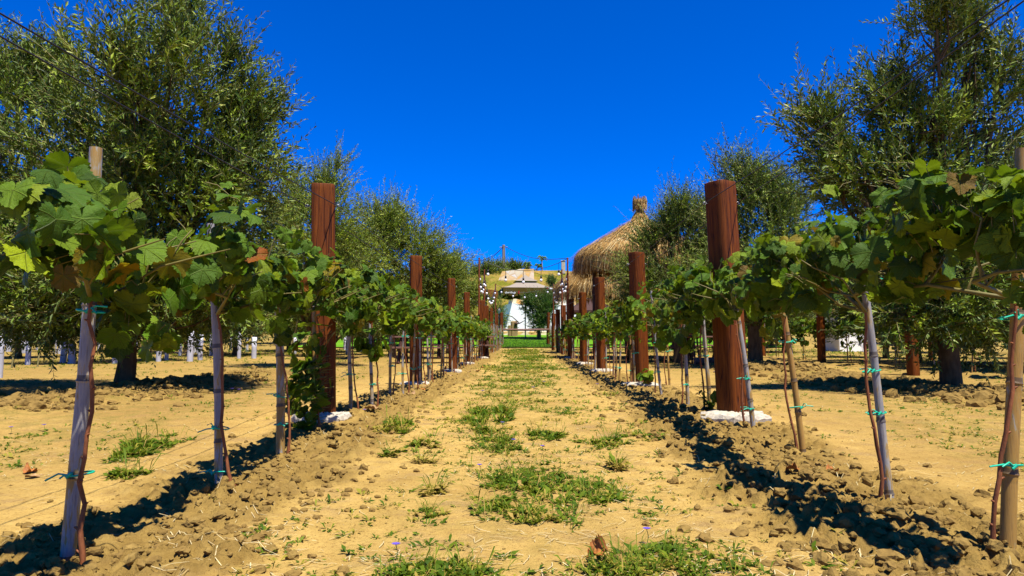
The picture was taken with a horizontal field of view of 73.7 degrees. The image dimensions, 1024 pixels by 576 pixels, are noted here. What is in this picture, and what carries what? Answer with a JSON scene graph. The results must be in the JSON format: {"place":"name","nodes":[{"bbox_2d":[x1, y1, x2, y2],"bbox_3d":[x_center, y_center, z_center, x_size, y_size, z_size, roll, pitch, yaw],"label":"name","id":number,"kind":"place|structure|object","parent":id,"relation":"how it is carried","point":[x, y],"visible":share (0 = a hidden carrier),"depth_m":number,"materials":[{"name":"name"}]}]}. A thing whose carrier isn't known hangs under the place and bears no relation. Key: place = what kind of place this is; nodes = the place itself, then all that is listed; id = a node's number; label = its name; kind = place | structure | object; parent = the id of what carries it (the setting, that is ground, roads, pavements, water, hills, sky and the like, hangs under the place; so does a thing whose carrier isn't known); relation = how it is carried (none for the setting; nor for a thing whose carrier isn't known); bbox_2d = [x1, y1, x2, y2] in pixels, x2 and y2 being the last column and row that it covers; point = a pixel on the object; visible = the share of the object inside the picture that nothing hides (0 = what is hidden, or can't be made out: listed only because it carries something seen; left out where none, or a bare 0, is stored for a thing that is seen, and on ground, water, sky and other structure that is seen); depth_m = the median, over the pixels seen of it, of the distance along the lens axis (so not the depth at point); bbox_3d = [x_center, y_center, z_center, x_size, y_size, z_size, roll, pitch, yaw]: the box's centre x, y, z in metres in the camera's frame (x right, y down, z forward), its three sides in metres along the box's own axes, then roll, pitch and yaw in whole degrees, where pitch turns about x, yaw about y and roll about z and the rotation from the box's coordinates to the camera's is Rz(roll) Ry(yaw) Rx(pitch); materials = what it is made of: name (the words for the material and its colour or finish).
{"place":"outdoors","nodes":[
{"label":"outdoors","id":0,"kind":"place"},
{"bbox_2d":[0,335,1023,575],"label":"ground","id":1,"kind":"structure","parent":0,"point":[15,498],"depth_m":3.82,"materials":[{"name":"soil"}]},
{"bbox_2d":[0,0,120,358],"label":"olive tree","id":2,"kind":"object","parent":1,"relation":"on","point":[11,78],"visible":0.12,"depth_m":9.63,"materials":[{"name":"green plant"}]},
{"bbox_2d":[44,146,107,561],"bbox_3d":[-1.435,0.266,2.290,0.178,1.503,0.074,0,-5,1],"label":"bamboo stake","id":3,"kind":"object","parent":1,"relation":"on","point":[69,537],"visible":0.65,"depth_m":2.27,"materials":[{"name":"wood"}]},
{"bbox_2d":[0,150,229,564],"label":"grape vine","id":4,"kind":"object","parent":1,"relation":"on","point":[78,220],"visible":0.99,"depth_m":2.18,"materials":[{"name":"plant"}]},
{"bbox_2d":[100,446,170,480],"bbox_3d":[-2.061,0.934,3.632,0.360,0.150,0.329,0,-5,1],"label":"weed patch","id":5,"kind":"object","parent":1,"relation":"on","point":[119,472],"visible":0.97,"depth_m":3.65,"materials":[{"name":"green plant"}]},
{"bbox_2d":[100,421,209,463],"bbox_3d":[-2.419,0.963,4.466,0.575,0.205,1.100,0,-5,1],"label":"weed patch","id":6,"kind":"object","parent":1,"relation":"on","point":[138,445],"visible":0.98,"depth_m":4.45,"materials":[{"name":"green plant"}]},
{"bbox_2d":[0,0,316,382],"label":"olive tree","id":7,"kind":"object","parent":1,"relation":"on","point":[143,156],"visible":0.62,"depth_m":8.36,"materials":[{"name":"green plant"}]},
{"bbox_2d":[197,223,230,483],"bbox_3d":[-1.431,0.393,3.321,0.158,1.429,0.066,0,-5,1],"label":"bamboo stake","id":8,"kind":"object","parent":1,"relation":"on","point":[218,472],"visible":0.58,"depth_m":3.30,"materials":[{"name":"wood"}]},
{"bbox_2d":[169,181,301,485],"bbox_3d":[-1.341,0.295,3.297,0.450,1.462,1.177,0,-5,-3],"label":"grape vine","id":9,"kind":"object","parent":1,"relation":"on","point":[243,266],"visible":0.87,"depth_m":3.25,"materials":[{"name":"green plant"}]},
{"bbox_2d":[197,305,274,355],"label":"olive tree","id":10,"kind":"object","parent":1,"relation":"on","point":[234,350],"visible":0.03,"depth_m":27.89,"materials":[{"name":"green plant"}]},
{"bbox_2d":[266,307,289,454],"bbox_3d":[-1.440,0.511,4.245,0.140,1.299,0.084,0,-5,1],"label":"bamboo stake","id":11,"kind":"object","parent":1,"relation":"on","point":[279,424],"visible":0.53,"depth_m":4.22,"materials":[{"name":"wood"}]},
{"bbox_2d":[249,221,365,453],"bbox_3d":[-1.309,0.352,4.264,0.463,1.458,1.082,-1,-5,16],"label":"grape vine","id":12,"kind":"object","parent":1,"relation":"on","point":[312,286],"visible":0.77,"depth_m":4.19,"materials":[{"name":"green plant"}]},
{"bbox_2d":[232,130,403,342],"bbox_3d":[-5.002,-1.133,16.878,4.892,6.320,3.986,0,-5,1],"label":"olive tree","id":13,"kind":"object","parent":1,"relation":"on","point":[345,241],"visible":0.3,"depth_m":16.94,"materials":[{"name":"green plant"}]},
{"bbox_2d":[291,183,351,422],"bbox_3d":[-1.559,0.151,5.639,0.464,2.064,0.393,0,-5,1],"label":"wooden post","id":14,"kind":"object","parent":1,"relation":"on","point":[322,224],"visible":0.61,"depth_m":5.64,"materials":[{"name":"brown wood"}]},
{"bbox_2d":[0,35,460,297],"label":"trellis wire","id":15,"kind":"object","parent":14,"relation":"attached to","point":[14,44],"visible":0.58,"depth_m":3.26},
{"bbox_2d":[0,12,500,316],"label":"trellis wire","id":16,"kind":"object","parent":14,"relation":"attached to","point":[29,30],"visible":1,"depth_m":3.02,"materials":[{"name":"metal"}]},
{"bbox_2d":[285,252,382,429],"bbox_3d":[-1.375,0.442,5.216,0.668,1.347,1.153,0,-5,1],"label":"grape vine","id":17,"kind":"object","parent":1,"relation":"on","point":[354,316],"visible":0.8,"depth_m":5.05,"materials":[{"name":"green plant"}]},
{"bbox_2d":[267,254,409,354],"bbox_3d":[-6.558,-0.022,27.111,6.240,5.530,6.202,-1,-5,8],"label":"olive tree","id":18,"kind":"object","parent":1,"relation":"on","point":[377,325],"visible":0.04,"depth_m":27.23,"materials":[{"name":"green plant"}]},
{"bbox_2d":[341,311,355,408],"bbox_3d":[-1.469,0.662,6.152,0.133,1.135,0.062,0,-5,1],"label":"bamboo stake","id":19,"kind":"object","parent":1,"relation":"on","point":[350,384],"visible":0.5,"depth_m":6.13,"materials":[{"name":"wood"}]},
{"bbox_2d":[339,264,403,408],"bbox_3d":[-1.356,0.459,6.033,0.571,1.361,0.844,-2,-5,17],"label":"grape vine","id":20,"kind":"object","parent":1,"relation":"on","point":[373,282],"visible":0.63,"depth_m":5.98,"materials":[{"name":"plant"}]},
{"bbox_2d":[369,323,376,404],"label":"bamboo stake","id":21,"kind":"object","parent":1,"relation":"on","point":[371,383],"visible":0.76,"depth_m":6.50,"materials":[{"name":"wood"}]},
{"bbox_2d":[354,269,417,405],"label":"grape vine","id":22,"kind":"object","parent":1,"relation":"on","point":[389,316],"visible":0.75,"depth_m":6.53,"materials":[{"name":"plant"}]},
{"bbox_2d":[358,405,417,433],"bbox_3d":[-0.874,0.980,5.127,0.473,0.197,0.505,-5,-7,44],"label":"weed patch","id":23,"kind":"object","parent":1,"relation":"on","point":[396,423],"visible":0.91,"depth_m":5.06,"materials":[{"name":"green plant"}]},
{"bbox_2d":[376,435,408,456],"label":"weed patch","id":24,"kind":"object","parent":1,"relation":"on","point":[393,452],"visible":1,"depth_m":4.21,"materials":[{"name":"green plant"}]},
{"bbox_2d":[388,284,432,394],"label":"grape vine","id":25,"kind":"object","parent":1,"relation":"on","point":[412,310],"visible":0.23,"depth_m":7.86,"materials":[{"name":"plant"}]},
{"bbox_2d":[335,171,486,357],"bbox_3d":[-3.911,-0.737,23.293,6.136,6.469,5.702,0,-5,1],"label":"olive tree","id":26,"kind":"object","parent":1,"relation":"on","point":[425,246],"visible":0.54,"depth_m":22.82,"materials":[{"name":"green plant"}]},
{"bbox_2d":[399,255,429,384],"bbox_3d":[-1.428,0.524,10.069,0.456,2.026,0.394,0,-5,1],"label":"wooden post","id":27,"kind":"object","parent":1,"relation":"on","point":[415,276],"visible":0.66,"depth_m":10.08,"materials":[{"name":"brown wood"}]},
{"bbox_2d":[400,288,432,392],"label":"grape vine","id":28,"kind":"object","parent":1,"relation":"on","point":[405,327],"visible":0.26,"depth_m":8.39,"materials":[{"name":"plant"}]},
{"bbox_2d":[406,292,436,389],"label":"grape vine","id":29,"kind":"object","parent":1,"relation":"on","point":[427,317],"visible":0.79,"depth_m":8.90,"materials":[{"name":"green plant"}]},
{"bbox_2d":[405,444,445,463],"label":"weed patch","id":30,"kind":"object","parent":1,"relation":"on","point":[419,459],"visible":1,"depth_m":3.98,"materials":[{"name":"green plant"}]},
{"bbox_2d":[392,336,462,363],"bbox_3d":[-2.356,1.772,19.470,2.000,0.786,1.620,0,-5,1],"label":"picnic table","id":31,"kind":"object","parent":1,"relation":"on","point":[399,349],"visible":0.38,"depth_m":19.11,"materials":[{"name":"brown wood"}]},
{"bbox_2d":[405,424,456,447],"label":"weed patch","id":32,"kind":"object","parent":1,"relation":"on","point":[417,440],"visible":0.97,"depth_m":4.51,"materials":[{"name":"green plant"}]},
{"bbox_2d":[409,493,453,517],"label":"weed patch","id":33,"kind":"object","parent":1,"relation":"on","point":[431,514],"visible":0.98,"depth_m":2.89,"materials":[{"name":"green plant"}]},
{"bbox_2d":[423,297,442,383],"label":"grape vine","id":34,"kind":"object","parent":1,"relation":"on","point":[435,306],"visible":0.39,"depth_m":9.82,"materials":[{"name":"plant"}]},
{"bbox_2d":[415,468,454,495],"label":"weed patch","id":35,"kind":"object","parent":1,"relation":"on","point":[431,488],"visible":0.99,"depth_m":3.27,"materials":[{"name":"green plant"}]},
{"bbox_2d":[429,305,449,379],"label":"grape vine","id":36,"kind":"object","parent":1,"relation":"on","point":[443,327],"visible":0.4,"depth_m":11.19,"materials":[{"name":"plant"}]},
{"bbox_2d":[371,542,522,575],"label":"weed patch","id":37,"kind":"object","parent":1,"relation":"on","point":[463,564],"visible":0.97,"depth_m":2.13,"materials":[{"name":"green plant"}]},
{"bbox_2d":[440,305,461,376],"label":"grape vine","id":38,"kind":"object","parent":1,"relation":"on","point":[453,321],"visible":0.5,"depth_m":12.02,"materials":[{"name":"plant"}]},
{"bbox_2d":[442,278,461,372],"bbox_3d":[-1.209,0.806,13.946,0.451,2.031,0.328,-4,-6,37],"label":"wooden post","id":39,"kind":"object","parent":1,"relation":"on","point":[451,291],"visible":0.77,"depth_m":13.96,"materials":[{"name":"brown wood"}]},
{"bbox_2d":[428,238,500,353],"bbox_3d":[-2.908,0.316,29.480,4.840,5.207,3.576,0,-5,1],"label":"olive tree","id":40,"kind":"object","parent":1,"relation":"on","point":[473,304],"visible":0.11,"depth_m":29.68,"materials":[{"name":"green plant"}]},
{"bbox_2d":[459,292,473,363],"bbox_3d":[-1.201,1.127,18.326,0.423,2.047,0.346,0,-5,1],"label":"wooden post","id":41,"kind":"object","parent":1,"relation":"on","point":[466,304],"visible":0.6,"depth_m":18.37,"materials":[{"name":"brown wood"}]},
{"bbox_2d":[460,414,501,434],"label":"weed patch","id":42,"kind":"object","parent":1,"relation":"on","point":[483,427],"visible":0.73,"depth_m":5.02,"materials":[{"name":"green plant"}]},
{"bbox_2d":[461,397,521,425],"bbox_3d":[-0.191,1.024,5.817,0.563,0.187,1.178,0,-5,1],"label":"weed patch","id":43,"kind":"object","parent":1,"relation":"on","point":[500,411],"visible":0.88,"depth_m":5.64,"materials":[{"name":"green plant"}]},
{"bbox_2d":[463,422,528,452],"bbox_3d":[-0.108,0.983,4.547,0.465,0.160,0.604,0,-5,1],"label":"weed patch","id":44,"kind":"object","parent":1,"relation":"on","point":[492,439],"visible":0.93,"depth_m":4.52,"materials":[{"name":"green plant"}]},
{"bbox_2d":[487,292,512,333],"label":"olive tree","id":45,"kind":"object","parent":1,"relation":"on","point":[503,311],"visible":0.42,"depth_m":46.93,"materials":[{"name":"green plant"}]},
{"bbox_2d":[0,357,1023,575],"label":"soil clods","id":46,"kind":"object","parent":1,"relation":"on","point":[982,394],"visible":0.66,"depth_m":3.25,"materials":[{"name":"soil"}]},
{"bbox_2d":[0,348,1023,575],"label":"ground weeds","id":47,"kind":"object","parent":1,"relation":"on","point":[522,352],"visible":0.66,"depth_m":5.47,"materials":[{"name":"green plant"}]},
{"bbox_2d":[499,487,559,526],"bbox_3d":[0.064,0.889,2.790,0.282,0.124,0.312,0,-5,1],"label":"weed patch","id":48,"kind":"object","parent":1,"relation":"on","point":[521,519],"visible":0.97,"depth_m":2.77,"materials":[{"name":"green plant"}]},
{"bbox_2d":[514,284,560,338],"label":"bushy tree","id":49,"kind":"object","parent":1,"relation":"on","point":[541,303],"visible":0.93,"depth_m":49.55,"materials":[{"name":"green plant"}]},
{"bbox_2d":[432,447,662,532],"bbox_3d":[0.181,0.925,3.337,0.999,0.146,1.610,0,-5,1],"label":"weed patch","id":50,"kind":"object","parent":1,"relation":"on","point":[528,477],"visible":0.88,"depth_m":3.24,"materials":[{"name":"green plant"}]},
{"bbox_2d":[546,313,549,343],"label":"wooden post","id":51,"kind":"object","parent":1,"relation":"on","point":[547,324],"visible":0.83,"depth_m":43.86,"materials":[{"name":"brown wood"}]},
{"bbox_2d":[549,0,1008,316],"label":"trellis wire","id":52,"kind":"object","parent":51,"relation":"attached to","point":[995,8],"visible":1,"depth_m":3.29,"materials":[{"name":"metal"}]},
{"bbox_2d":[524,417,574,441],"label":"weed patch","id":53,"kind":"object","parent":1,"relation":"on","point":[560,435],"visible":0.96,"depth_m":4.85,"materials":[{"name":"green plant"}]},
{"bbox_2d":[564,299,577,358],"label":"wooden post","id":54,"kind":"object","parent":1,"relation":"on","point":[571,311],"visible":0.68,"depth_m":23.38,"materials":[{"name":"brown wood"}]},
{"bbox_2d":[576,292,592,364],"bbox_3d":[1.933,1.124,18.266,0.451,2.042,0.392,0,-5,1],"label":"wooden post","id":55,"kind":"object","parent":1,"relation":"on","point":[582,309],"visible":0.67,"depth_m":18.28,"materials":[{"name":"brown wood"}]},
{"bbox_2d":[548,269,627,352],"bbox_3d":[3.886,0.694,30.985,4.774,4.492,4.778,0,-5,1],"label":"thatched canopy","id":56,"kind":"object","parent":1,"relation":"on","point":[575,289],"visible":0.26,"depth_m":29.57,"materials":[{"name":"beige plant"}]},
{"bbox_2d":[586,534,607,558],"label":"dry leaf","id":57,"kind":"object","parent":1,"relation":"on","point":[596,542],"visible":0.73,"depth_m":2.26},
{"bbox_2d":[573,425,627,449],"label":"weed patch","id":58,"kind":"object","parent":1,"relation":"on","point":[603,443],"visible":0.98,"depth_m":4.56,"materials":[{"name":"green plant"}]},
{"bbox_2d":[590,277,612,371],"bbox_3d":[1.866,0.801,14.171,0.444,2.075,0.390,5,-7,-44],"label":"wooden post","id":59,"kind":"object","parent":1,"relation":"on","point":[600,301],"visible":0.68,"depth_m":14.21,"materials":[{"name":"brown wood"}]},
{"bbox_2d":[592,307,613,373],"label":"grape vine","id":60,"kind":"object","parent":1,"relation":"on","point":[600,328],"visible":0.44,"depth_m":12.64,"materials":[{"name":"plant"}]},
{"bbox_2d":[573,475,640,506],"bbox_3d":[0.433,0.932,3.300,0.345,0.116,0.653,0,-5,1],"label":"weed patch","id":61,"kind":"object","parent":1,"relation":"on","point":[603,495],"visible":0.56,"depth_m":3.17,"materials":[{"name":"green plant"}]},
{"bbox_2d":[601,306,618,376],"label":"grape vine","id":62,"kind":"object","parent":1,"relation":"on","point":[605,324],"visible":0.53,"depth_m":11.95,"materials":[{"name":"plant"}]},
{"bbox_2d":[593,444,631,471],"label":"weed patch","id":63,"kind":"object","parent":1,"relation":"on","point":[618,465],"visible":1,"depth_m":3.83,"materials":[{"name":"green plant"}]},
{"bbox_2d":[568,195,693,358],"bbox_3d":[4.483,-0.411,23.538,5.381,5.658,5.241,0,-5,1],"label":"thatched canopy","id":64,"kind":"object","parent":1,"relation":"on","point":[584,265],"visible":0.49,"depth_m":22.59,"materials":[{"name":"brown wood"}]},
{"bbox_2d":[613,296,653,383],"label":"grape vine","id":65,"kind":"object","parent":1,"relation":"on","point":[629,318],"visible":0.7,"depth_m":9.53,"materials":[{"name":"plant"}]},
{"bbox_2d":[600,424,668,444],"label":"weed patch","id":66,"kind":"object","parent":1,"relation":"on","point":[626,435],"visible":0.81,"depth_m":4.78,"materials":[{"name":"green plant"}]},
{"bbox_2d":[612,299,666,384],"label":"grape vine","id":67,"kind":"object","parent":1,"relation":"on","point":[617,325],"visible":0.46,"depth_m":10.29,"materials":[{"name":"plant"}]},
{"bbox_2d":[621,252,658,386],"bbox_3d":[1.843,0.492,9.891,0.557,2.060,0.436,0,-5,1],"label":"wooden post","id":68,"kind":"object","parent":1,"relation":"on","point":[636,270],"visible":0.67,"depth_m":9.90,"materials":[{"name":"brown wood"}]},
{"bbox_2d":[632,279,673,392],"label":"grape vine","id":69,"kind":"object","parent":1,"relation":"on","point":[646,307],"visible":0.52,"depth_m":8.11,"materials":[{"name":"plant"}]},
{"bbox_2d":[564,521,775,575],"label":"weed patch","id":70,"kind":"object","parent":1,"relation":"on","point":[635,554],"visible":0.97,"depth_m":2.17,"materials":[{"name":"green plant"}]},
{"bbox_2d":[590,157,750,362],"bbox_3d":[4.636,-0.765,19.560,4.874,6.005,3.927,0,-5,1],"label":"olive tree","id":71,"kind":"object","parent":1,"relation":"on","point":[668,218],"visible":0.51,"depth_m":19.30,"materials":[{"name":"green plant"}]},
{"bbox_2d":[645,263,702,403],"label":"grape vine","id":72,"kind":"object","parent":1,"relation":"on","point":[677,336],"visible":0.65,"depth_m":6.76,"materials":[{"name":"plant"}]},
{"bbox_2d":[679,325,689,404],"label":"bamboo stake","id":73,"kind":"object","parent":1,"relation":"on","point":[686,384],"visible":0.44,"depth_m":6.49,"materials":[{"name":"wood"}]},
{"bbox_2d":[656,263,716,409],"bbox_3d":[1.571,0.454,5.967,0.600,1.357,0.812,0,-5,1],"label":"grape vine","id":74,"kind":"object","parent":1,"relation":"on","point":[680,305],"visible":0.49,"depth_m":5.96,"materials":[{"name":"plant"}]},
{"bbox_2d":[697,316,711,406],"bbox_3d":[1.692,0.655,6.017,0.139,1.126,0.062,0,-5,1],"label":"bamboo stake","id":75,"kind":"object","parent":1,"relation":"on","point":[705,355],"visible":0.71,"depth_m":6.00,"materials":[{"name":"wood"}]},
{"bbox_2d":[668,254,744,421],"bbox_3d":[1.521,0.424,5.215,0.577,1.372,1.014,0,-5,1],"label":"grape vine","id":76,"kind":"object","parent":1,"relation":"on","point":[702,286],"visible":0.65,"depth_m":5.25,"materials":[{"name":"plant"}]},
{"bbox_2d":[700,179,771,423],"bbox_3d":[1.813,0.133,5.651,0.555,2.090,0.429,0,-5,1],"label":"wooden post","id":77,"kind":"object","parent":1,"relation":"on","point":[722,226],"visible":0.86,"depth_m":5.66,"materials":[{"name":"brown wood"}]},
{"bbox_2d":[550,0,1023,315],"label":"trellis wire","id":78,"kind":"object","parent":77,"relation":"attached to","point":[1003,15],"visible":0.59,"depth_m":3.15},
{"bbox_2d":[736,317,755,427],"bbox_3d":[1.771,0.572,5.204,0.176,1.236,0.064,0,-5,1],"label":"bamboo stake","id":79,"kind":"object","parent":1,"relation":"on","point":[750,408],"visible":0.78,"depth_m":5.18,"materials":[{"name":"wood"}]},
{"bbox_2d":[657,122,851,361],"bbox_3d":[5.940,-1.188,15.998,4.528,6.296,4.399,4,-6,-41],"label":"olive tree","id":80,"kind":"object","parent":1,"relation":"on","point":[779,211],"visible":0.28,"depth_m":16.16,"materials":[{"name":"green plant"}]},
{"bbox_2d":[714,231,798,449],"bbox_3d":[1.571,0.354,4.285,0.458,1.443,1.226,-1,-5,10],"label":"grape vine","id":81,"kind":"object","parent":1,"relation":"on","point":[760,297],"visible":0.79,"depth_m":4.07,"materials":[{"name":"plant"}]},
{"bbox_2d":[778,307,812,452],"bbox_3d":[1.805,0.503,4.393,0.224,1.328,0.065,0,-5,1],"label":"bamboo stake","id":82,"kind":"object","parent":1,"relation":"on","point":[797,407],"visible":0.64,"depth_m":4.37,"materials":[{"name":"wood"}]},
{"bbox_2d":[792,317,809,359],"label":"grape vine","id":83,"kind":"object","parent":1,"relation":"on","point":[800,331],"visible":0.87,"depth_m":20.22,"materials":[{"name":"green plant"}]},
{"bbox_2d":[816,314,825,361],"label":"wooden post","id":84,"kind":"object","parent":1,"relation":"on","point":[821,344],"visible":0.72,"depth_m":18.72,"materials":[{"name":"brown wood"}]},
{"bbox_2d":[746,169,918,496],"bbox_3d":[1.500,0.283,3.272,0.461,1.479,1.190,0,-5,-4],"label":"grape vine","id":85,"kind":"object","parent":1,"relation":"on","point":[824,262],"visible":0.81,"depth_m":3.14,"materials":[{"name":"plant"}]},
{"bbox_2d":[825,309,867,351],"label":"garden shed","id":86,"kind":"structure","parent":1,"relation":"on","point":[835,345],"depth_m":32.81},
{"bbox_2d":[835,314,859,362],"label":"grape vine","id":87,"kind":"object","parent":1,"relation":"on","point":[842,324],"visible":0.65,"depth_m":17.93,"materials":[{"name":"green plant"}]},
{"bbox_2d":[806,299,937,357],"bbox_3d":[13.101,0.325,23.770,5.971,4.353,3.673,-5,-7,43],"label":"olive tree","id":88,"kind":"object","parent":1,"relation":"on","point":[834,334],"visible":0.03,"depth_m":24.14,"materials":[{"name":"green plant"}]},
{"bbox_2d":[854,243,893,498],"bbox_3d":[1.641,0.437,3.102,0.165,1.303,0.062,0,-5,1],"label":"bamboo stake","id":89,"kind":"object","parent":1,"relation":"on","point":[874,370],"visible":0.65,"depth_m":3.09,"materials":[{"name":"wood"}]},
{"bbox_2d":[752,0,1023,385],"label":"olive tree","id":90,"kind":"object","parent":1,"relation":"on","point":[955,323],"visible":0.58,"depth_m":8.70,"materials":[{"name":"green plant"}]},
{"bbox_2d":[826,206,981,363],"bbox_3d":[11.670,-0.961,18.909,7.011,6.252,7.055,4,-6,-36],"label":"olive tree","id":91,"kind":"object","parent":1,"relation":"on","point":[845,310],"visible":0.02,"depth_m":19.05,"materials":[{"name":"green plant"}]},
{"bbox_2d":[904,316,919,375],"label":"wooden post","id":92,"kind":"object","parent":1,"relation":"on","point":[912,369],"visible":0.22,"depth_m":12.92,"materials":[{"name":"brown wood"}]},
{"bbox_2d":[843,158,1023,538],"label":"grape vine","id":93,"kind":"object","parent":1,"relation":"on","point":[931,246],"visible":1,"depth_m":2.29,"materials":[{"name":"plant"}]},
{"bbox_2d":[989,147,1023,548],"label":"bamboo stake","id":94,"kind":"object","parent":1,"relation":"on","point":[1010,465],"visible":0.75,"depth_m":2.30,"materials":[{"name":"wood"}]},
{"bbox_2d":[0,0,1023,274],"label":"sky","id":95,"kind":"structure","parent":0,"point":[528,123],"materials":[{"name":"blue"}]},
{"bbox_2d":[2,368,1023,575],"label":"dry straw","id":96,"kind":"object","parent":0,"point":[860,552],"visible":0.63,"depth_m":2.56,"materials":[{"name":"plant"}]},
{"bbox_2d":[263,270,814,334],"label":"hillside","id":97,"kind":"structure","parent":0,"point":[503,283],"depth_m":72.71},
{"bbox_2d":[465,251,510,277],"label":"slope tree","id":98,"kind":"object","parent":97,"relation":"on","point":[492,269],"visible":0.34,"depth_m":75.53,"materials":[{"name":"green plant"}]},
{"bbox_2d":[499,269,533,279],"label":"retaining wall","id":99,"kind":"structure","parent":97,"relation":"on","point":[513,275],"depth_m":72.79,"materials":[{"name":"stone"}]},
{"bbox_2d":[505,253,531,269],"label":"slope tree","id":100,"kind":"object","parent":97,"relation":"on","point":[512,264],"visible":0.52,"depth_m":81.32,"materials":[{"name":"green plant"}]},
{"bbox_2d":[298,335,792,346],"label":"lawn","id":101,"kind":"structure","parent":0,"point":[339,343],"depth_m":45.60,"materials":[{"name":"plant"}]},
{"bbox_2d":[498,275,552,337],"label":"patio umbrella","id":102,"kind":"object","parent":101,"relation":"on","point":[518,286],"visible":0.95,"depth_m":50.85,"materials":[{"name":"fabric"}]},
{"bbox_2d":[485,289,575,328],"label":"house","id":103,"kind":"structure","parent":101,"relation":"on","point":[511,307],"depth_m":63.82,"materials":[{"name":"painted plaster"}]},
{"bbox_2d":[498,336,566,346],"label":"lawn grass","id":104,"kind":"structure","parent":101,"relation":"on","point":[528,341],"depth_m":44.80,"materials":[{"name":"green plant"}]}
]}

